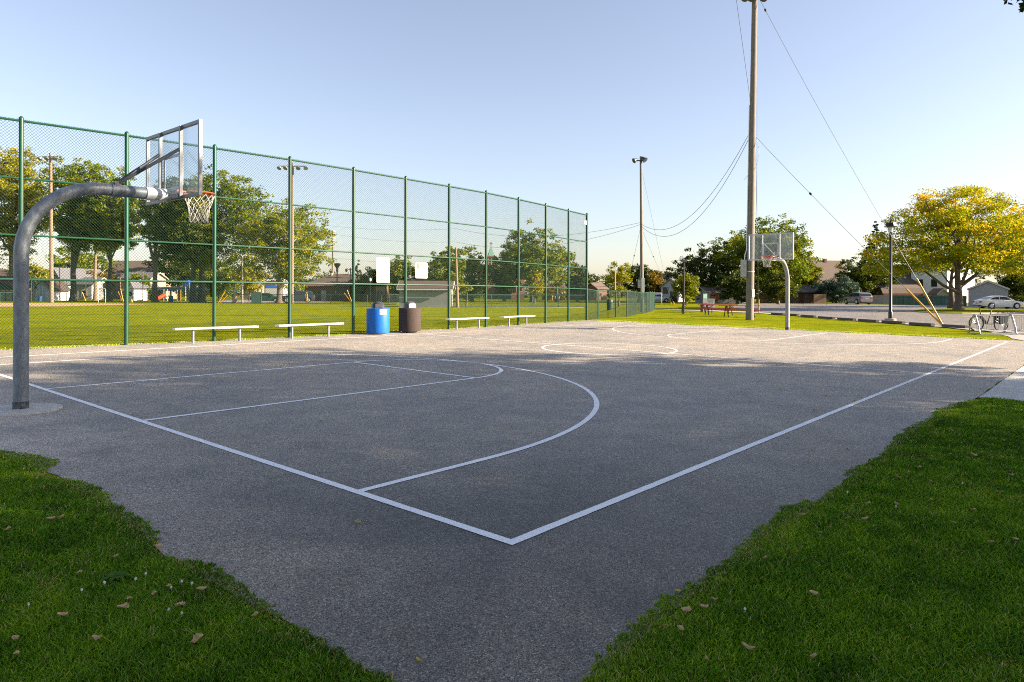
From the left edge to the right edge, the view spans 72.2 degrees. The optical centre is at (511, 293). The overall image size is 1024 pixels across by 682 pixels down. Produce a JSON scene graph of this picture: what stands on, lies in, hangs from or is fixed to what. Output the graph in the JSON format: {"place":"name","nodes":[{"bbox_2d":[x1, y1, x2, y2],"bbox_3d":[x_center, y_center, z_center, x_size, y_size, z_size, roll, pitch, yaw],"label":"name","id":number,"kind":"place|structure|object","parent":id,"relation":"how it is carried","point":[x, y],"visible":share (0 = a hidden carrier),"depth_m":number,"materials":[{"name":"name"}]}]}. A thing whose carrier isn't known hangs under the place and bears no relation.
{"place":"outdoors","nodes":[
{"label":"outdoors","id":0,"kind":"place"},
{"bbox_2d":[0,303,136,306],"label":"infield","id":1,"kind":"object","parent":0,"point":[45,304],"visible":0.67,"depth_m":77.56,"materials":[{"name":"beige soil"}]},
{"bbox_2d":[0,397,1023,681],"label":"turf","id":2,"kind":"structure","parent":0,"point":[638,640],"depth_m":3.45,"materials":[{"name":"green plant"}]},
{"bbox_2d":[99,570,132,582],"bbox_3d":[-2.195,1.571,3.865,0.169,0.039,0.152,0,0,41],"label":"weed","id":3,"kind":"object","parent":2,"relation":"on","point":[115,575],"visible":0.95,"depth_m":3.87,"materials":[{"name":"green plant"}]},
{"bbox_2d":[0,320,1023,681],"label":"court asphalt","id":4,"kind":"structure","parent":0,"point":[384,588],"depth_m":6.92,"materials":[{"name":"grey asphalt"}]},
{"bbox_2d":[0,119,215,416],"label":"basketball hoop","id":5,"kind":"object","parent":4,"relation":"on","point":[38,211],"visible":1,"depth_m":9.25,"materials":[{"name":"metal"}]},
{"bbox_2d":[172,325,257,342],"bbox_3d":[-8.417,1.230,20.021,2.332,0.543,0.260,0,0,-45],"label":"bench","id":6,"kind":"object","parent":4,"relation":"on","point":[224,327],"visible":0.87,"depth_m":19.91,"materials":[{"name":"metal"}]},
{"bbox_2d":[0,116,587,347],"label":"chain link fence","id":7,"kind":"object","parent":4,"relation":"on","point":[22,178],"visible":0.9,"depth_m":21.67,"materials":[{"name":"green metal"}]},
{"bbox_2d":[377,257,389,282],"bbox_3d":[-4.558,-0.812,24.845,0.009,0.898,0.581,0,0,41],"label":"sign","id":8,"kind":"object","parent":7,"relation":"attached to","point":[383,270],"visible":1,"depth_m":24.85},
{"bbox_2d":[415,262,427,277],"bbox_3d":[-3.385,-0.848,26.288,0.010,0.584,0.598,0,0,41],"label":"sign","id":9,"kind":"object","parent":7,"relation":"attached to","point":[421,270],"visible":1,"depth_m":26.28,"materials":[{"name":"grey"}]},
{"bbox_2d":[275,322,343,338],"bbox_3d":[-6.380,1.237,22.241,0.260,0.543,2.332,0,0,41],"label":"bench","id":10,"kind":"object","parent":4,"relation":"on","point":[328,328],"visible":0.87,"depth_m":22.12,"materials":[{"name":"metal"}]},
{"bbox_2d":[366,302,389,334],"bbox_3d":[-4.610,0.852,24.181,0.794,1.125,0.792,0,0,41],"label":"recycling bin","id":11,"kind":"object","parent":4,"relation":"on","point":[377,318],"visible":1,"depth_m":23.87,"materials":[{"name":"plastic"}]},
{"bbox_2d":[399,301,420,332],"bbox_3d":[-3.673,0.855,25.229,0.792,1.125,0.792,0,0,41],"label":"trash bin","id":12,"kind":"object","parent":4,"relation":"on","point":[409,317],"visible":0.99,"depth_m":24.90,"materials":[{"name":"brown concrete"}]},
{"bbox_2d":[0,323,1006,544],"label":"court markings","id":13,"kind":"object","parent":4,"relation":"on","point":[530,534],"visible":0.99,"depth_m":7.33,"materials":[{"name":"paint"}]},
{"bbox_2d":[748,232,793,329],"bbox_3d":[10.987,-0.429,28.591,2.447,3.952,1.697,0,0,-26],"label":"basketball hoop","id":14,"kind":"object","parent":4,"relation":"on","point":[774,257],"visible":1,"depth_m":28.89,"materials":[{"name":"metal"}]},
{"bbox_2d":[0,294,1023,635],"bbox_3d":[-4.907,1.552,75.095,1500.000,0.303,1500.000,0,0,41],"label":"lawn","id":15,"kind":"structure","parent":0,"point":[666,312],"depth_m":37.82,"materials":[{"name":"green plant"}]},
{"bbox_2d":[0,276,36,300],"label":"pavilion","id":16,"kind":"structure","parent":15,"relation":"on","point":[7,287],"depth_m":108.40,"materials":[{"name":"green paint"}]},
{"bbox_2d":[0,146,48,287],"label":"broadleaf tree","id":17,"kind":"object","parent":15,"relation":"on","point":[16,198],"visible":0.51,"depth_m":117.00,"materials":[{"name":"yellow plant"}]},
{"bbox_2d":[5,258,48,289],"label":"young tree","id":18,"kind":"object","parent":15,"relation":"on","point":[40,271],"visible":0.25,"depth_m":125.75,"materials":[{"name":"yellow plant"}]},
{"bbox_2d":[37,153,56,302],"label":"light pole","id":19,"kind":"object","parent":15,"relation":"on","point":[51,296],"visible":0.87,"depth_m":91.83,"materials":[{"name":"brown wood"}]},
{"bbox_2d":[32,281,69,300],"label":"shed","id":20,"kind":"structure","parent":15,"relation":"on","point":[46,294],"depth_m":112.69,"materials":[{"name":"white"}]},
{"bbox_2d":[47,267,103,298],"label":"house","id":21,"kind":"structure","parent":15,"relation":"on","point":[66,274],"depth_m":139.30,"materials":[{"name":"white"}]},
{"bbox_2d":[32,156,120,300],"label":"broadleaf tree","id":22,"kind":"object","parent":15,"relation":"on","point":[70,217],"visible":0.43,"depth_m":110.15,"materials":[{"name":"green plant"}]},
{"bbox_2d":[31,280,123,301],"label":"field fence","id":23,"kind":"object","parent":15,"relation":"on","point":[75,291],"visible":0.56,"depth_m":96.99,"materials":[{"name":"green paint"}]},
{"bbox_2d":[46,244,120,274],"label":"broadleaf tree","id":24,"kind":"object","parent":15,"relation":"on","point":[89,264],"visible":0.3,"depth_m":147.80,"materials":[{"name":"green plant"}]},
{"bbox_2d":[77,277,113,299],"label":"house","id":25,"kind":"structure","parent":15,"relation":"on","point":[99,285],"depth_m":128.14,"materials":[{"name":"grey"}]},
{"bbox_2d":[86,206,121,300],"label":"broadleaf tree","id":26,"kind":"object","parent":15,"relation":"on","point":[101,250],"visible":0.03,"depth_m":117.85,"materials":[{"name":"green plant"}]},
{"bbox_2d":[73,166,144,300],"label":"broadleaf tree","id":27,"kind":"object","parent":15,"relation":"on","point":[112,217],"visible":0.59,"depth_m":108.89,"materials":[{"name":"green plant"}]},
{"bbox_2d":[129,282,148,300],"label":"shed","id":28,"kind":"structure","parent":15,"relation":"on","point":[135,294],"depth_m":123.08,"materials":[{"name":"white"}]},
{"bbox_2d":[107,259,176,298],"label":"house","id":29,"kind":"structure","parent":15,"relation":"on","point":[135,266],"depth_m":154.94,"materials":[{"name":"beige"}]},
{"bbox_2d":[118,272,168,299],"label":"garage","id":30,"kind":"structure","parent":15,"relation":"on","point":[160,284],"depth_m":134.28,"materials":[{"name":"grey"}]},
{"bbox_2d":[129,180,188,301],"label":"broadleaf tree","id":31,"kind":"object","parent":15,"relation":"on","point":[153,234],"visible":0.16,"depth_m":104.87,"materials":[{"name":"green plant"}]},
{"bbox_2d":[129,288,205,302],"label":"field fence","id":32,"kind":"object","parent":15,"relation":"on","point":[147,294],"visible":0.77,"depth_m":99.94,"materials":[{"name":"green paint"}]},
{"bbox_2d":[142,250,205,294],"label":"broadleaf tree","id":33,"kind":"object","parent":15,"relation":"on","point":[172,275],"visible":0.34,"depth_m":146.84,"materials":[{"name":"green plant"}]},
{"bbox_2d":[151,287,207,299],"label":"picnic shelter","id":34,"kind":"object","parent":15,"relation":"on","point":[170,290],"visible":0.27,"depth_m":131.88,"materials":[{"name":"brown"}]},
{"bbox_2d":[145,176,227,301],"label":"broadleaf tree","id":35,"kind":"object","parent":15,"relation":"on","point":[176,250],"visible":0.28,"depth_m":101.03,"materials":[{"name":"green plant"}]},
{"bbox_2d":[156,164,273,301],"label":"broadleaf tree","id":36,"kind":"object","parent":15,"relation":"on","point":[219,250],"visible":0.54,"depth_m":102.93,"materials":[{"name":"green plant"}]},
{"bbox_2d":[196,257,239,299],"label":"young tree","id":37,"kind":"object","parent":15,"relation":"on","point":[223,286],"visible":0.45,"depth_m":130.71,"materials":[{"name":"green plant"}]},
{"bbox_2d":[230,265,270,300],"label":"young tree","id":38,"kind":"object","parent":15,"relation":"on","point":[246,279],"visible":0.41,"depth_m":127.27,"materials":[{"name":"yellow plant"}]},
{"bbox_2d":[261,279,287,295],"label":"service canopy","id":39,"kind":"object","parent":15,"relation":"on","point":[268,289],"visible":0.24,"depth_m":150.78,"materials":[{"name":"white paint"}]},
{"bbox_2d":[227,197,336,302],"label":"broadleaf tree","id":40,"kind":"object","parent":15,"relation":"on","point":[282,242],"visible":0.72,"depth_m":98.31,"materials":[{"name":"green plant"}]},
{"bbox_2d":[277,163,307,303],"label":"light pole","id":41,"kind":"object","parent":15,"relation":"on","point":[292,246],"visible":0.73,"depth_m":91.83,"materials":[{"name":"grey wood"}]},
{"bbox_2d":[282,291,314,301],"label":"parked car","id":42,"kind":"object","parent":15,"relation":"on","point":[300,292],"visible":0.33,"depth_m":102.30,"materials":[{"name":"paint"}]},
{"bbox_2d":[205,294,396,304],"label":"field fence","id":43,"kind":"object","parent":15,"relation":"on","point":[308,298],"visible":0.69,"depth_m":91.32,"materials":[{"name":"green paint"}]},
{"bbox_2d":[301,272,387,301],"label":"park building","id":44,"kind":"structure","parent":15,"relation":"on","point":[332,286],"depth_m":122.61,"materials":[{"name":"brick"}]},
{"bbox_2d":[349,266,384,293],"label":"broadleaf tree","id":45,"kind":"object","parent":15,"relation":"on","point":[361,276],"visible":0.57,"depth_m":120.62,"materials":[{"name":"green plant"}]},
{"bbox_2d":[386,255,415,293],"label":"broadleaf tree","id":46,"kind":"object","parent":15,"relation":"on","point":[394,274],"visible":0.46,"depth_m":118.68,"materials":[{"name":"green plant"}]},
{"bbox_2d":[396,281,454,306],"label":"dugout shed","id":47,"kind":"structure","parent":15,"relation":"on","point":[436,292],"depth_m":76.10,"materials":[{"name":"green"}]},
{"bbox_2d":[424,246,467,293],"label":"broadleaf tree","id":48,"kind":"object","parent":15,"relation":"on","point":[452,272],"visible":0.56,"depth_m":110.86,"materials":[{"name":"green plant"}]},
{"bbox_2d":[455,248,458,306],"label":"light pole","id":49,"kind":"object","parent":15,"relation":"on","point":[456,280],"visible":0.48,"depth_m":73.89,"materials":[{"name":"brown wood"}]},
{"bbox_2d":[455,245,491,301],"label":"broadleaf tree","id":50,"kind":"object","parent":15,"relation":"on","point":[469,274],"visible":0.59,"depth_m":118.71,"materials":[{"name":"green plant"}]},
{"bbox_2d":[389,294,596,302],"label":"field fence","id":51,"kind":"object","parent":15,"relation":"on","point":[510,299],"visible":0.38,"depth_m":115.49,"materials":[{"name":"green paint"}]},
{"bbox_2d":[487,254,516,300],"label":"broadleaf tree","id":52,"kind":"object","parent":15,"relation":"on","point":[500,281],"visible":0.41,"depth_m":126.99,"materials":[{"name":"green plant"}]},
{"bbox_2d":[0,320,1010,349],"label":"grass","id":53,"kind":"structure","parent":15,"relation":"on","point":[105,344],"depth_m":26.41,"materials":[{"name":"green plant"}]},
{"bbox_2d":[487,243,523,298],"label":"church","id":54,"kind":"structure","parent":15,"relation":"on","point":[490,263],"depth_m":175.23,"materials":[{"name":"red brick"}]},
{"bbox_2d":[2,267,1018,298],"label":"distant trees","id":55,"kind":"object","parent":15,"relation":"on","point":[596,280],"visible":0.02,"depth_m":227.71,"materials":[{"name":"green plant"}]},
{"bbox_2d":[492,218,566,301],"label":"broadleaf tree","id":56,"kind":"object","parent":15,"relation":"on","point":[514,245],"visible":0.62,"depth_m":116.85,"materials":[{"name":"green plant"}]},
{"bbox_2d":[524,273,543,302],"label":"young tree","id":57,"kind":"object","parent":15,"relation":"on","point":[533,283],"visible":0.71,"depth_m":103.51,"materials":[{"name":"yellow plant"}]},
{"bbox_2d":[542,246,575,301],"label":"broadleaf tree","id":58,"kind":"object","parent":15,"relation":"on","point":[561,264],"visible":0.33,"depth_m":125.34,"materials":[{"name":"green plant"}]},
{"bbox_2d":[565,261,592,301],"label":"broadleaf tree","id":59,"kind":"object","parent":15,"relation":"on","point":[580,279],"visible":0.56,"depth_m":129.56,"materials":[{"name":"green plant"}]},
{"bbox_2d":[585,283,608,300],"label":"house","id":60,"kind":"structure","parent":15,"relation":"on","point":[596,286],"depth_m":150.15,"materials":[{"name":"brick"}]},
{"bbox_2d":[603,261,634,305],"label":"young tree","id":61,"kind":"object","parent":15,"relation":"on","point":[621,276],"visible":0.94,"depth_m":81.87,"materials":[{"name":"green plant"}]},
{"bbox_2d":[588,289,654,318],"bbox_3d":[11.044,0.894,59.722,1.682,2.223,47.931,0,0,15],"label":"outfield fence","id":62,"kind":"object","parent":15,"relation":"on","point":[647,297],"visible":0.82,"depth_m":43.78,"materials":[{"name":"green metal"}]},
{"bbox_2d":[622,263,653,301],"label":"broadleaf tree","id":63,"kind":"object","parent":15,"relation":"on","point":[636,268],"visible":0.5,"depth_m":127.44,"materials":[{"name":"green plant"}]},
{"bbox_2d":[632,156,647,305],"bbox_3d":[10.513,-4.773,57.848,1.266,13.046,0.626,0,0,0],"label":"light pole","id":64,"kind":"object","parent":15,"relation":"on","point":[641,283],"visible":0.87,"depth_m":57.89,"materials":[{"name":"grey wood"}]},
{"bbox_2d":[646,269,664,292],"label":"broadleaf tree","id":65,"kind":"object","parent":15,"relation":"on","point":[654,275],"visible":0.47,"depth_m":133.78,"materials":[{"name":"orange plant"}]},
{"bbox_2d":[659,278,684,301],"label":"house","id":66,"kind":"structure","parent":15,"relation":"on","point":[666,288],"depth_m":127.50,"materials":[{"name":"white"}]},
{"bbox_2d":[669,272,700,304],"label":"young tree","id":67,"kind":"object","parent":15,"relation":"on","point":[691,290],"visible":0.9,"depth_m":95.20,"materials":[{"name":"green plant"}]},
{"bbox_2d":[668,242,735,300],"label":"broadleaf tree","id":68,"kind":"object","parent":15,"relation":"on","point":[706,271],"visible":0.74,"depth_m":116.34,"materials":[{"name":"green plant"}]},
{"bbox_2d":[695,286,757,302],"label":"garage","id":69,"kind":"structure","parent":15,"relation":"on","point":[711,291],"depth_m":112.88,"materials":[{"name":"grey"}]},
{"bbox_2d":[708,230,745,284],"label":"broadleaf tree","id":70,"kind":"object","parent":15,"relation":"on","point":[720,253],"visible":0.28,"depth_m":123.47,"materials":[{"name":"green plant"}]},
{"bbox_2d":[714,269,759,303],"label":"young tree","id":71,"kind":"object","parent":15,"relation":"on","point":[737,291],"visible":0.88,"depth_m":107.46,"materials":[{"name":"green plant"}]},
{"bbox_2d":[740,0,766,319],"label":"utility pole","id":72,"kind":"object","parent":15,"relation":"on","point":[747,269],"visible":0.96,"depth_m":40.05,"materials":[{"name":"brown wood"}]},
{"bbox_2d":[761,2,916,278],"bbox_3d":[17.224,-8.871,37.765,8.049,16.367,0.120,0,0,37],"label":"wire","id":73,"kind":"object","parent":72,"relation":"attached to","point":[765,10],"visible":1,"depth_m":37.62,"materials":[{"name":"black metal"}]},
{"bbox_2d":[723,213,816,302],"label":"broadleaf tree","id":74,"kind":"object","parent":15,"relation":"on","point":[801,243],"visible":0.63,"depth_m":113.30,"materials":[{"name":"green plant"}]},
{"bbox_2d":[756,294,798,302],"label":"board fence","id":75,"kind":"object","parent":15,"relation":"on","point":[765,299],"visible":0.41,"depth_m":117.73,"materials":[{"name":"brown wood"}]},
{"bbox_2d":[759,268,799,303],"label":"young tree","id":76,"kind":"object","parent":15,"relation":"on","point":[775,288],"visible":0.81,"depth_m":105.12,"materials":[{"name":"green plant"}]},
{"bbox_2d":[786,252,824,285],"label":"broadleaf tree","id":77,"kind":"object","parent":15,"relation":"on","point":[817,271],"visible":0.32,"depth_m":120.15,"materials":[{"name":"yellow plant"}]},
{"bbox_2d":[793,284,823,302],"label":"garage","id":78,"kind":"structure","parent":15,"relation":"on","point":[805,292],"depth_m":117.05,"materials":[{"name":"brick"}]},
{"bbox_2d":[813,294,825,303],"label":"board fence","id":79,"kind":"object","parent":15,"relation":"on","point":[819,298],"visible":1,"depth_m":110.99,"materials":[{"name":"brown wood"}]},
{"bbox_2d":[792,259,847,301],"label":"house","id":80,"kind":"structure","parent":15,"relation":"on","point":[830,271],"depth_m":143.47,"materials":[{"name":"beige"}]},
{"bbox_2d":[811,274,860,303],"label":"conifer tree","id":81,"kind":"object","parent":15,"relation":"on","point":[841,287],"visible":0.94,"depth_m":112.84,"materials":[{"name":"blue plant"}]},
{"bbox_2d":[834,255,899,297],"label":"broadleaf tree","id":82,"kind":"object","parent":15,"relation":"on","point":[867,282],"visible":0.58,"depth_m":116.12,"materials":[{"name":"green plant"}]},
{"bbox_2d":[865,295,888,303],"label":"board fence","id":83,"kind":"object","parent":15,"relation":"on","point":[880,299],"visible":0.62,"depth_m":110.46,"materials":[{"name":"green wood"}]},
{"bbox_2d":[858,221,899,288],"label":"conifer tree","id":84,"kind":"object","parent":15,"relation":"on","point":[873,245],"visible":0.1,"depth_m":127.79,"materials":[{"name":"green plant"}]},
{"bbox_2d":[884,220,896,320],"bbox_3d":[21.678,-1.251,40.200,0.647,5.868,0.647,0,0,-22],"label":"lamp post","id":85,"kind":"object","parent":15,"relation":"on","point":[890,225],"visible":0.87,"depth_m":40.13,"materials":[{"name":"metal"}]},
{"bbox_2d":[871,284,923,295],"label":"barn shed","id":86,"kind":"structure","parent":15,"relation":"on","point":[901,290],"depth_m":114.48,"materials":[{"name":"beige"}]},
{"bbox_2d":[895,273,918,284],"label":"annex","id":87,"kind":"object","parent":15,"relation":"on","point":[907,280],"visible":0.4,"depth_m":130.73,"materials":[{"name":"beige"}]},
{"bbox_2d":[892,295,966,305],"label":"board fence","id":88,"kind":"object","parent":15,"relation":"on","point":[941,300],"visible":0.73,"depth_m":99.57,"materials":[{"name":"green wood"}]},
{"bbox_2d":[927,288,947,295],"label":"shed","id":89,"kind":"structure","parent":15,"relation":"on","point":[938,291],"depth_m":112.32,"materials":[{"name":"beige"}]},
{"bbox_2d":[911,265,974,302],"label":"house","id":90,"kind":"structure","parent":15,"relation":"on","point":[928,284],"depth_m":128.85,"materials":[{"name":"white"}]},
{"bbox_2d":[929,250,1013,307],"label":"locust tree","id":91,"kind":"object","parent":15,"relation":"on","point":[951,298],"visible":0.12,"depth_m":77.84,"materials":[{"name":"yellow plant"}]},
{"bbox_2d":[967,280,1009,307],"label":"garage","id":92,"kind":"structure","parent":15,"relation":"on","point":[983,289],"depth_m":85.01,"materials":[{"name":"grey"}]},
{"bbox_2d":[984,209,1023,281],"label":"locust tree","id":93,"kind":"object","parent":15,"relation":"on","point":[1012,275],"visible":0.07,"depth_m":84.29,"materials":[{"name":"green plant"}]},
{"bbox_2d":[994,268,1023,301],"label":"broadleaf tree","id":94,"kind":"object","parent":15,"relation":"on","point":[1016,290],"visible":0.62,"depth_m":91.26,"materials":[{"name":"green plant"}]},
{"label":"mowing strip","id":95,"kind":"structure","parent":15,"relation":"on","visible":0},
{"bbox_2d":[451,295,584,306],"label":"field fence","id":96,"kind":"object","parent":95,"relation":"on","point":[519,301],"visible":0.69,"depth_m":75.72,"materials":[{"name":"green paint"}]},
{"bbox_2d":[0,0,1023,295],"label":"sky","id":97,"kind":"structure","parent":0,"point":[553,103],"materials":[{"name":"blue"}]},
{"bbox_2d":[655,308,1023,332],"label":"curb","id":98,"kind":"structure","parent":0,"point":[817,316],"depth_m":56.00,"materials":[{"name":"concrete"}]},
{"bbox_2d":[968,306,1008,331],"bbox_3d":[20.617,1.105,30.363,1.810,1.113,0.612,0,0,-3],"label":"bicycle","id":99,"kind":"object","parent":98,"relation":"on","point":[995,319],"visible":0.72,"depth_m":30.32,"materials":[{"name":"metal"}]},
{"bbox_2d":[731,304,1023,331],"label":"parking lot","id":100,"kind":"structure","parent":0,"point":[906,313],"depth_m":56.77,"materials":[{"name":"grey asphalt"}]},
{"bbox_2d":[843,292,872,304],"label":"parked car","id":101,"kind":"object","parent":100,"relation":"on","point":[859,297],"visible":0.98,"depth_m":102.22,"materials":[{"name":"grey paint"}]},
{"bbox_2d":[914,311,1023,313],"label":"island kerb","id":102,"kind":"structure","parent":100,"relation":"on","point":[969,313],"depth_m":58.10,"materials":[{"name":"concrete"}]},
{"bbox_2d":[914,308,1023,312],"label":"planting island","id":103,"kind":"structure","parent":102,"relation":"on","point":[972,310],"depth_m":64.59,"materials":[{"name":"green plant"}]},
{"bbox_2d":[856,184,1023,309],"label":"locust tree","id":104,"kind":"object","parent":103,"relation":"on","point":[957,225],"visible":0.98,"depth_m":65.14,"materials":[{"name":"yellow plant"}]},
{"bbox_2d":[973,296,1023,308],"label":"parked car","id":105,"kind":"object","parent":100,"relation":"on","point":[999,301],"visible":0.95,"depth_m":78.19,"materials":[{"name":"white paint"}]},
{"bbox_2d":[980,366,1023,401],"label":"concrete path","id":106,"kind":"structure","parent":0,"point":[1011,386],"depth_m":12.22,"materials":[{"name":"grey concrete"}]},
{"bbox_2d":[987,331,1023,339],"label":"concrete pad","id":107,"kind":"object","parent":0,"point":[1020,337],"visible":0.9,"depth_m":27.06,"materials":[{"name":"grey concrete"}]},
{"bbox_2d":[967,314,1018,334],"bbox_3d":[19.375,1.242,28.305,1.540,0.812,0.840,0,0,-1],"label":"bike rack","id":108,"kind":"object","parent":107,"relation":"on","point":[1002,333],"visible":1,"depth_m":28.29,"materials":[{"name":"metal"}]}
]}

